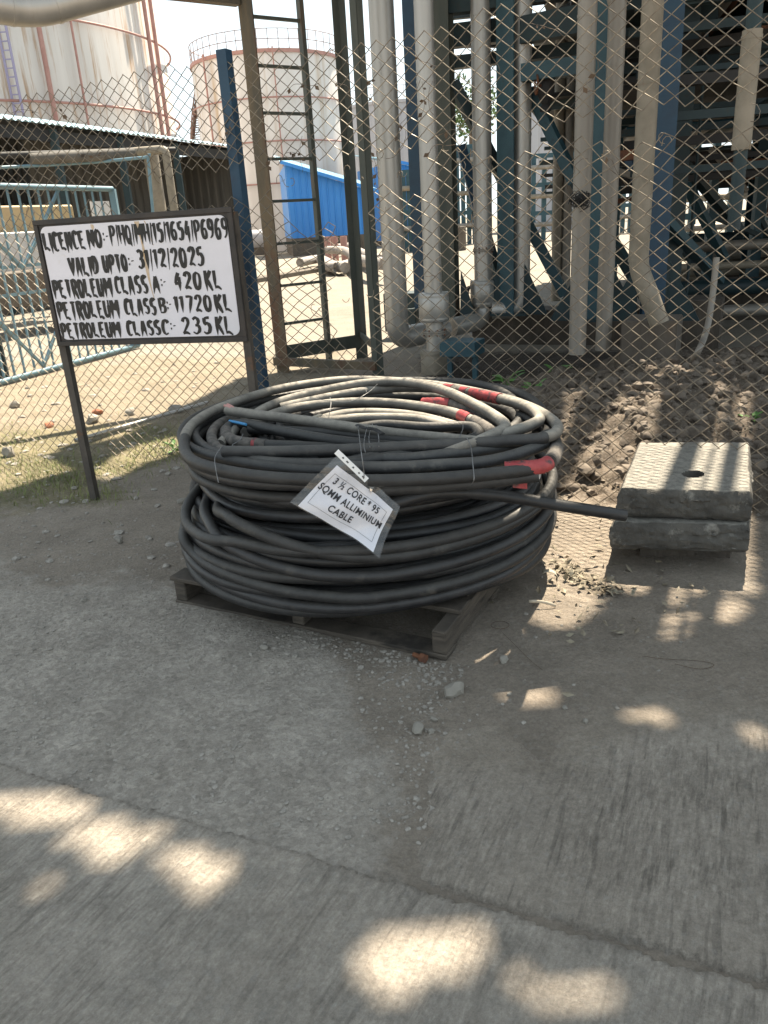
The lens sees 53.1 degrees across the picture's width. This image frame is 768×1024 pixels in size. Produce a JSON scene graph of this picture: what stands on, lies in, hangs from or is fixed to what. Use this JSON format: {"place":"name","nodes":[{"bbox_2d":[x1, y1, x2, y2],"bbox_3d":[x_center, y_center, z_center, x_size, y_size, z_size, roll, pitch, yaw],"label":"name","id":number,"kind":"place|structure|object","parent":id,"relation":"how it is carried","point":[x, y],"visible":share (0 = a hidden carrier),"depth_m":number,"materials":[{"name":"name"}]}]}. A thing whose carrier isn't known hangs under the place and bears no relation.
{"place":"outdoors","nodes":[
{"label":"outdoors","id":0,"kind":"place"},
{"bbox_2d":[0,0,143,26],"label":"overhead pipe","id":1,"kind":"object","parent":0,"point":[28,13],"visible":1,"depth_m":4.15,"materials":[{"name":"metal"}]},
{"bbox_2d":[5,428,181,580],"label":"gravel","id":2,"kind":"structure","parent":0,"point":[117,533],"depth_m":4.69,"materials":[{"name":"grey gravel"}]},
{"bbox_2d":[0,359,290,448],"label":"gravel","id":3,"kind":"structure","parent":0,"point":[94,395],"depth_m":7.55,"materials":[{"name":"beige gravel"}]},
{"bbox_2d":[252,229,264,254],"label":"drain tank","id":4,"kind":"object","parent":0,"point":[258,239],"visible":0.1,"depth_m":46.05,"materials":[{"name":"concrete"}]},
{"bbox_2d":[170,0,383,375],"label":"ladder tower","id":5,"kind":"structure","parent":0,"point":[359,339],"depth_m":7.92,"materials":[{"name":"black metal"}]},
{"bbox_2d":[249,627,468,693],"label":"gravel","id":6,"kind":"structure","parent":0,"point":[388,660],"depth_m":2.84,"materials":[{"name":"grey gravel"}]},
{"bbox_2d":[0,200,767,989],"bbox_3d":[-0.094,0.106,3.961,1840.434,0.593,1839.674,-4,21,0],"label":"ground","id":7,"kind":"structure","parent":0,"point":[600,664],"depth_m":2.93,"materials":[{"name":"grey concrete"}]},
{"bbox_2d":[0,337,9,377],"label":"gate pole","id":8,"kind":"object","parent":7,"relation":"on","point":[3,358],"visible":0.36,"depth_m":9.24,"materials":[{"name":"teal metal"}]},
{"bbox_2d":[1,446,15,456],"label":"rock","id":9,"kind":"object","parent":7,"relation":"on","point":[8,451],"visible":0.97,"depth_m":5.78,"materials":[{"name":"stone"}]},
{"bbox_2d":[9,401,19,407],"bbox_3d":[-3.627,-1.050,7.528,0.143,0.087,0.085,9,24,29],"label":"rock","id":10,"kind":"object","parent":7,"relation":"on","point":[15,403],"visible":0.87,"depth_m":7.50,"materials":[{"name":"stone"}]},
{"bbox_2d":[0,268,47,308],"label":"loading plinth","id":11,"kind":"structure","parent":7,"relation":"on","point":[20,282],"depth_m":12.85,"materials":[{"name":"concrete"}]},
{"bbox_2d":[0,231,41,271],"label":"wall","id":12,"kind":"structure","parent":11,"relation":"on","point":[6,261],"depth_m":13.38,"materials":[{"name":"white paint"}]},
{"bbox_2d":[45,421,53,427],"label":"rock","id":13,"kind":"object","parent":7,"relation":"on","point":[49,425],"visible":0.77,"depth_m":6.62,"materials":[{"name":"stone"}]},
{"bbox_2d":[0,183,141,384],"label":"yard gate","id":14,"kind":"structure","parent":7,"relation":"on","point":[111,190],"depth_m":9.07,"materials":[{"name":"metal"}]},
{"bbox_2d":[89,201,110,215],"bbox_3d":[-5.952,-6.278,16.201,0.040,0.500,0.500,7,23,27],"label":"notice board","id":15,"kind":"object","parent":14,"relation":"attached to","point":[106,208],"visible":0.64,"depth_m":16.13,"materials":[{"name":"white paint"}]},
{"bbox_2d":[0,0,179,140],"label":"storage tank","id":16,"kind":"object","parent":7,"relation":"on","point":[127,41],"visible":0.46,"depth_m":31.91,"materials":[{"name":"metal"}]},
{"bbox_2d":[86,413,98,423],"bbox_3d":[-2.548,-0.810,6.720,0.110,0.093,0.122,-4,21,0],"label":"rock","id":17,"kind":"object","parent":7,"relation":"on","point":[91,419],"visible":0.8,"depth_m":6.68,"materials":[{"name":"stone"}]},
{"bbox_2d":[0,412,184,524],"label":"grass","id":18,"kind":"structure","parent":7,"relation":"on","point":[78,476],"depth_m":5.33,"materials":[{"name":"green plant"}]},
{"bbox_2d":[92,409,102,414],"bbox_3d":[-2.623,-0.913,7.042,0.111,0.073,0.087,-4,21,0],"label":"rock","id":19,"kind":"object","parent":7,"relation":"on","point":[100,411],"visible":0.7,"depth_m":7.01,"materials":[{"name":"stone"}]},
{"bbox_2d":[0,114,233,315],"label":"open shed","id":20,"kind":"structure","parent":7,"relation":"on","point":[197,187],"depth_m":21.94,"materials":[{"name":"black metal"}]},
{"bbox_2d":[0,205,73,232],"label":"machine casing","id":21,"kind":"object","parent":20,"relation":"attached to","point":[7,214],"visible":0.33,"depth_m":14.58,"materials":[{"name":"yellow paint"}]},
{"bbox_2d":[0,145,177,211],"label":"shed pipework","id":22,"kind":"object","parent":20,"relation":"attached to","point":[157,196],"visible":0.75,"depth_m":17.06,"materials":[{"name":"paint"}]},
{"bbox_2d":[124,408,134,415],"bbox_3d":[-2.298,-0.903,6.954,0.096,0.072,0.101,-4,21,0],"label":"rock","id":23,"kind":"object","parent":7,"relation":"on","point":[128,411],"visible":0.75,"depth_m":6.92,"materials":[{"name":"stone"}]},
{"bbox_2d":[74,401,208,441],"bbox_3d":[-2.011,-0.775,6.494,0.032,0.062,1.305,14,27,38],"label":"pipe offcut","id":24,"kind":"object","parent":7,"relation":"on","point":[99,433],"visible":0.81,"depth_m":6.46,"materials":[{"name":"metal"}]},
{"bbox_2d":[32,207,258,500],"bbox_3d":[-1.274,-0.782,4.311,1.178,1.661,0.061,2,21,14],"label":"licence board","id":25,"kind":"object","parent":7,"relation":"on","point":[169,277],"visible":1,"depth_m":4.11,"materials":[{"name":"paint"}]},
{"bbox_2d":[163,438,178,453],"bbox_3d":[-1.530,-0.454,5.632,0.140,0.144,0.154,12,26,35],"label":"green weed","id":26,"kind":"object","parent":7,"relation":"on","point":[172,446],"visible":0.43,"depth_m":5.64,"materials":[{"name":"green plant"}]},
{"bbox_2d":[168,404,181,412],"bbox_3d":[-1.864,-0.916,6.896,0.128,0.097,0.128,-18,25,-34],"label":"rock","id":27,"kind":"object","parent":7,"relation":"on","point":[175,406],"visible":0.43,"depth_m":6.87,"materials":[{"name":"stone"}]},
{"bbox_2d":[177,497,184,503],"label":"rock","id":28,"kind":"object","parent":7,"relation":"on","point":[180,501],"visible":0.66,"depth_m":4.57,"materials":[{"name":"stone"}]},
{"bbox_2d":[0,508,447,835],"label":"gravel","id":29,"kind":"structure","parent":7,"relation":"on","point":[283,810],"depth_m":2.64,"materials":[{"name":"grey gravel"}]},
{"bbox_2d":[260,643,267,649],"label":"rock","id":30,"kind":"object","parent":7,"relation":"on","point":[263,646],"visible":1,"depth_m":2.91,"materials":[{"name":"stone"}]},
{"bbox_2d":[188,27,343,250],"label":"storage tank","id":31,"kind":"object","parent":7,"relation":"on","point":[327,162],"visible":0.41,"depth_m":49.78,"materials":[{"name":"metal"}]},
{"bbox_2d":[257,268,317,282],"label":"kerb","id":32,"kind":"structure","parent":7,"relation":"on","point":[288,275],"depth_m":24.60,"materials":[{"name":"concrete"}]},
{"bbox_2d":[274,156,378,255],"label":"blue shed","id":33,"kind":"structure","parent":7,"relation":"on","point":[300,215],"depth_m":40.68,"materials":[{"name":"metal"}]},
{"bbox_2d":[169,568,499,659],"bbox_3d":[-0.098,0.217,3.500,1.282,0.131,1.124,7,23,26],"label":"pallet","id":34,"kind":"object","parent":7,"relation":"on","point":[451,626],"visible":0.27,"depth_m":2.98,"materials":[{"name":"brown wood"}]},
{"bbox_2d":[178,452,557,617],"bbox_3d":[-0.075,-0.076,3.521,1.698,0.398,1.698,-4,21,0],"label":"cable coil","id":35,"kind":"object","parent":34,"relation":"on","point":[416,559],"visible":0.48,"depth_m":2.84,"materials":[{"name":"rubber"}]},
{"bbox_2d":[177,376,627,522],"bbox_3d":[-0.028,-0.338,3.353,1.715,0.338,1.727,-4,21,0],"label":"cable coil","id":36,"kind":"object","parent":35,"relation":"on","point":[268,454],"visible":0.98,"depth_m":2.89,"materials":[{"name":"rubber"}]},
{"bbox_2d":[298,427,392,551],"bbox_3d":[-0.065,-0.080,2.727,0.319,0.367,0.469,8,24,28],"label":"document pouch","id":37,"kind":"object","parent":36,"relation":"attached to","point":[338,497],"visible":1,"depth_m":2.62,"materials":[{"name":"white plastic"}]},
{"bbox_2d":[296,236,382,272],"bbox_3d":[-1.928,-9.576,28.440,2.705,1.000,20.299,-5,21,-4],"label":"hose pile","id":38,"kind":"object","parent":7,"relation":"on","point":[343,246],"visible":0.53,"depth_m":28.33,"materials":[{"name":"white plastic"}]},
{"bbox_2d":[351,84,407,186],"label":"storage tank","id":39,"kind":"object","parent":7,"relation":"on","point":[403,132],"visible":0.14,"depth_m":66.36,"materials":[{"name":"white metal"}]},
{"bbox_2d":[355,155,408,245],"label":"blue shed","id":40,"kind":"structure","parent":7,"relation":"on","point":[404,165],"depth_m":49.29,"materials":[{"name":"metal"}]},
{"bbox_2d":[0,0,767,513],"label":"chain link fence","id":41,"kind":"object","parent":7,"relation":"on","point":[228,110],"visible":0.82,"depth_m":4.01,"materials":[{"name":"metal"}]},
{"bbox_2d":[12,23,625,441],"bbox_3d":[-0.681,-1.476,4.464,4.021,1.989,0.300,7,23,25],"label":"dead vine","id":42,"kind":"object","parent":41,"relation":"attached to","point":[372,153],"visible":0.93,"depth_m":3.92,"materials":[{"name":"brown plant"}]},
{"bbox_2d":[383,290,420,331],"bbox_3d":[0.293,-2.731,10.447,0.460,0.500,0.400,6,23,25],"label":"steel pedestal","id":43,"kind":"object","parent":7,"relation":"on","point":[412,319],"visible":0.28,"depth_m":10.23,"materials":[{"name":"grey metal"}]},
{"bbox_2d":[401,170,411,251],"bbox_3d":[1.368,-14.529,37.147,2.016,3.710,0.530,-4,21,0],"label":"rack","id":44,"kind":"object","parent":7,"relation":"on","point":[405,191],"visible":0.09,"depth_m":37.15,"materials":[{"name":"teal metal"}]},
{"bbox_2d":[342,664,478,847],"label":"gravel","id":45,"kind":"structure","parent":7,"relation":"on","point":[349,837],"depth_m":2.27,"materials":[{"name":"grey gravel"}]},
{"bbox_2d":[412,721,424,734],"bbox_3d":[0.107,0.679,2.416,0.037,0.044,0.060,2,21,14],"label":"rock","id":46,"kind":"object","parent":7,"relation":"on","point":[418,727],"visible":1,"depth_m":2.40,"materials":[{"name":"stone"}]},
{"bbox_2d":[412,652,427,662],"bbox_3d":[0.129,0.525,2.796,0.058,0.034,0.030,16,28,41],"label":"rusty bolt","id":47,"kind":"object","parent":7,"relation":"on","point":[422,657],"visible":1,"depth_m":2.78,"materials":[{"name":"metal"}]},
{"bbox_2d":[428,728,433,733],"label":"rock","id":48,"kind":"object","parent":7,"relation":"on","point":[430,730],"visible":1,"depth_m":2.40,"materials":[{"name":"stone"}]},
{"bbox_2d":[413,0,449,374],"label":"insulated pipe","id":49,"kind":"object","parent":7,"relation":"on","point":[423,14],"visible":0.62,"depth_m":7.31,"materials":[{"name":"metal"}]},
{"bbox_2d":[430,716,437,721],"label":"rock","id":50,"kind":"object","parent":7,"relation":"on","point":[433,719],"visible":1,"depth_m":2.46,"materials":[{"name":"stone"}]},
{"bbox_2d":[444,681,463,698],"bbox_3d":[0.236,0.596,2.592,0.077,0.058,0.057,-12,22,-21],"label":"rock","id":51,"kind":"object","parent":7,"relation":"on","point":[452,690],"visible":1,"depth_m":2.57,"materials":[{"name":"stone"}]},
{"bbox_2d":[440,338,484,379],"bbox_3d":[0.774,-1.502,7.574,0.360,0.380,0.300,6,23,25],"label":"pipe support","id":52,"kind":"object","parent":7,"relation":"on","point":[459,346],"visible":0.73,"depth_m":7.45,"materials":[{"name":"teal metal"}]},
{"bbox_2d":[456,144,473,243],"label":"rack","id":53,"kind":"object","parent":7,"relation":"on","point":[468,212],"visible":0.16,"depth_m":42.71,"materials":[{"name":"teal metal"}]},
{"bbox_2d":[455,72,496,228],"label":"tree","id":54,"kind":"object","parent":7,"relation":"on","point":[459,118],"visible":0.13,"depth_m":84.67,"materials":[{"name":"green plant"}]},
{"bbox_2d":[500,655,508,663],"bbox_3d":[0.429,0.529,2.759,0.028,0.031,0.035,12,26,36],"label":"rock","id":55,"kind":"object","parent":7,"relation":"on","point":[504,659],"visible":1,"depth_m":2.75,"materials":[{"name":"stone"}]},
{"bbox_2d":[490,370,524,384],"bbox_3d":[1.012,-1.076,6.329,0.300,0.197,0.230,4,22,20],"label":"green weed","id":56,"kind":"object","parent":7,"relation":"on","point":[498,377],"visible":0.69,"depth_m":6.32,"materials":[{"name":"green plant"}]},
{"bbox_2d":[502,632,540,668],"bbox_3d":[0.500,0.506,2.810,0.007,0.002,0.290,-10,22,-18],"label":"wire scrap","id":57,"kind":"object","parent":7,"relation":"on","point":[519,649],"visible":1,"depth_m":2.82,"materials":[{"name":"grey metal"}]},
{"bbox_2d":[521,378,546,387],"bbox_3d":[1.204,-0.984,6.188,0.207,0.182,0.288,-4,21,0],"label":"green weed","id":58,"kind":"object","parent":7,"relation":"on","point":[540,384],"visible":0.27,"depth_m":6.24,"materials":[{"name":"green plant"}]},
{"bbox_2d":[529,600,555,606],"bbox_3d":[0.641,0.370,3.109,0.109,0.035,0.005,-2,21,4],"label":"flat strip","id":59,"kind":"object","parent":7,"relation":"on","point":[543,602],"visible":1,"depth_m":3.11,"materials":[{"name":"white plastic"}]},
{"bbox_2d":[542,569,557,581],"bbox_3d":[0.715,0.270,3.313,0.082,0.037,0.036,11,25,34],"label":"curled strip","id":60,"kind":"object","parent":7,"relation":"on","point":[548,570],"visible":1,"depth_m":3.31,"materials":[{"name":"white plastic"}]},
{"bbox_2d":[531,113,572,230],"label":"storage tank","id":61,"kind":"object","parent":7,"relation":"on","point":[537,134],"depth_m":60.36,"materials":[{"name":"white metal"}]},
{"bbox_2d":[531,151,573,240],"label":"rack","id":62,"kind":"object","parent":7,"relation":"on","point":[535,196],"visible":0.25,"depth_m":40.62,"materials":[{"name":"teal metal"}]},
{"bbox_2d":[472,305,639,345],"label":"concrete plinth","id":63,"kind":"structure","parent":7,"relation":"on","point":[530,337],"depth_m":9.22,"materials":[{"name":"grey concrete"}]},
{"bbox_2d":[544,364,572,372],"bbox_3d":[1.624,-1.283,7.121,0.274,0.173,0.226,-8,21,-12],"label":"green weed","id":64,"kind":"object","parent":7,"relation":"on","point":[549,366],"visible":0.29,"depth_m":7.16,"materials":[{"name":"green plant"}]},
{"bbox_2d":[402,0,767,321],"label":"pipe rack","id":65,"kind":"object","parent":7,"relation":"on","point":[674,115],"visible":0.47,"depth_m":8.23,"materials":[{"name":"metal"}]},
{"bbox_2d":[368,0,451,347],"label":"insulated pipe","id":66,"kind":"object","parent":65,"relation":"attached to","point":[381,22],"visible":0.75,"depth_m":7.64,"materials":[{"name":"metal"}]},
{"bbox_2d":[449,0,493,335],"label":"insulated pipe","id":67,"kind":"object","parent":65,"relation":"attached to","point":[482,147],"visible":0.82,"depth_m":8.42,"materials":[{"name":"metal"}]},
{"bbox_2d":[534,74,554,111],"bbox_3d":[1.619,-4.342,7.883,0.291,0.420,0.179,-16,24,-30],"label":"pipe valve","id":68,"kind":"object","parent":65,"relation":"attached to","point":[545,85],"visible":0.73,"depth_m":7.86,"materials":[{"name":"metal"}]},
{"bbox_2d":[551,2,566,300],"bbox_3d":[2.187,-4.670,9.621,0.132,3.934,0.132,-4,21,0],"label":"insulated pipe","id":69,"kind":"object","parent":65,"relation":"attached to","point":[558,197],"visible":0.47,"depth_m":9.81,"materials":[{"name":"grey metal"}]},
{"bbox_2d":[561,1,575,287],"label":"insulated pipe","id":70,"kind":"object","parent":65,"relation":"attached to","point":[569,137],"visible":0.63,"depth_m":9.82,"materials":[{"name":"grey metal"}]},
{"bbox_2d":[569,0,597,354],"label":"insulated pipe","id":71,"kind":"object","parent":65,"relation":"attached to","point":[584,127],"visible":0.83,"depth_m":6.28,"materials":[{"name":"grey metal"}]},
{"bbox_2d":[568,190,590,211],"bbox_3d":[1.600,-2.547,6.293,0.189,0.179,0.178,-4,21,0],"label":"bird nest","id":72,"kind":"object","parent":71,"relation":"attached to","point":[578,200],"visible":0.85,"depth_m":6.27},
{"bbox_2d":[595,0,626,350],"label":"insulated pipe","id":73,"kind":"object","parent":65,"relation":"attached to","point":[612,130],"visible":0.84,"depth_m":6.48,"materials":[{"name":"grey metal"}]},
{"bbox_2d":[488,468,712,696],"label":"leaf litter","id":74,"kind":"object","parent":7,"relation":"on","point":[572,570],"visible":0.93,"depth_m":3.25,"materials":[{"name":"brown plant"}]},
{"bbox_2d":[619,176,631,232],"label":"rack","id":75,"kind":"object","parent":7,"relation":"on","point":[624,205],"visible":0.06,"depth_m":44.88,"materials":[{"name":"teal metal"}]},
{"bbox_2d":[500,348,767,495],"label":"mud clods","id":76,"kind":"object","parent":7,"relation":"on","point":[596,393],"visible":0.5,"depth_m":5.25,"materials":[{"name":"brown soil"}]},
{"bbox_2d":[620,314,682,365],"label":"concrete plinth","id":77,"kind":"structure","parent":7,"relation":"on","point":[648,337],"depth_m":6.69,"materials":[{"name":"grey concrete"}]},
{"bbox_2d":[628,0,668,327],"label":"insulated pipe","id":78,"kind":"object","parent":77,"relation":"on","point":[645,125],"visible":0.89,"depth_m":5.90,"materials":[{"name":"grey metal"}]},
{"bbox_2d":[644,656,713,668],"bbox_3d":[1.024,0.525,2.677,0.235,0.002,0.054,3,22,16],"label":"wire scrap","id":79,"kind":"object","parent":7,"relation":"on","point":[685,666],"visible":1,"depth_m":2.68,"materials":[{"name":"grey metal"}]},
{"bbox_2d":[640,549,731,557],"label":"footing block","id":80,"kind":"structure","parent":7,"relation":"on","point":[687,553],"depth_m":3.47,"materials":[{"name":"concrete"}]},
{"bbox_2d":[609,511,751,551],"bbox_3d":[1.426,-0.039,3.655,0.581,0.130,0.988,6,23,23],"label":"concrete slab","id":81,"kind":"object","parent":80,"relation":"on","point":[650,533],"depth_m":3.28,"materials":[{"name":"grey concrete"}]},
{"bbox_2d":[616,442,753,520],"bbox_3d":[1.428,-0.164,3.608,0.551,0.136,0.877,5,22,22],"label":"concrete slab","id":82,"kind":"object","parent":81,"relation":"on","point":[691,480],"depth_m":3.35,"materials":[{"name":"grey concrete"}]},
{"bbox_2d":[664,294,724,349],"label":"concrete plinth","id":83,"kind":"structure","parent":7,"relation":"on","point":[696,330],"depth_m":8.22,"materials":[{"name":"grey concrete"}]},
{"bbox_2d":[689,257,719,362],"bbox_3d":[2.534,-1.575,6.378,0.319,0.989,0.525,9,24,29],"label":"conduit pipe","id":84,"kind":"object","parent":7,"relation":"on","point":[710,308],"visible":0.62,"depth_m":6.35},
{"bbox_2d":[684,142,767,233],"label":"rack","id":85,"kind":"object","parent":7,"relation":"on","point":[718,226],"visible":0.06,"depth_m":28.02,"materials":[{"name":"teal metal"}]},
{"bbox_2d":[696,257,767,280],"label":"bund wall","id":86,"kind":"structure","parent":7,"relation":"on","point":[762,258],"depth_m":12.81,"materials":[{"name":"concrete"}]},
{"bbox_2d":[723,276,767,319],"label":"concrete plinth","id":87,"kind":"structure","parent":7,"relation":"on","point":[745,299],"depth_m":10.10,"materials":[{"name":"grey concrete"}]},
{"bbox_2d":[737,411,762,421],"bbox_3d":[2.350,-0.576,4.901,0.144,0.139,0.151,-12,22,-22],"label":"green weed","id":88,"kind":"object","parent":7,"relation":"on","point":[756,413],"visible":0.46,"depth_m":4.88,"materials":[{"name":"green plant"}]},
{"bbox_2d":[0,763,767,1023],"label":"road","id":89,"kind":"structure","parent":0,"point":[116,911],"depth_m":1.70,"materials":[{"name":"concrete"}]},
{"bbox_2d":[158,0,752,217],"label":"sky","id":90,"kind":"structure","parent":0,"point":[182,23],"materials":[{"name":"white"}]},
{"bbox_2d":[458,226,465,250],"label":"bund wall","id":91,"kind":"structure","parent":0,"point":[462,237],"depth_m":35.59,"materials":[{"name":"concrete"}]},
{"bbox_2d":[492,0,531,318],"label":"insulated pipe","id":92,"kind":"object","parent":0,"point":[522,140],"visible":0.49,"depth_m":8.25,"materials":[{"name":"metal"}]},
{"bbox_2d":[418,689,767,982],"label":"pavement","id":93,"kind":"structure","parent":0,"point":[657,801],"depth_m":1.99,"materials":[{"name":"concrete"}]},
{"bbox_2d":[468,530,767,724],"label":"gravel","id":94,"kind":"structure","parent":0,"point":[523,722],"depth_m":2.90,"materials":[{"name":"grey gravel"}]},
{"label":"insulated pipe","id":95,"kind":"object","parent":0,"visible":0},
{"bbox_2d":[727,0,763,229],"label":"insulated pipe","id":96,"kind":"object","parent":95,"relation":"hanging from","point":[744,112],"visible":0.8,"depth_m":5.09,"materials":[{"name":"beige metal"}]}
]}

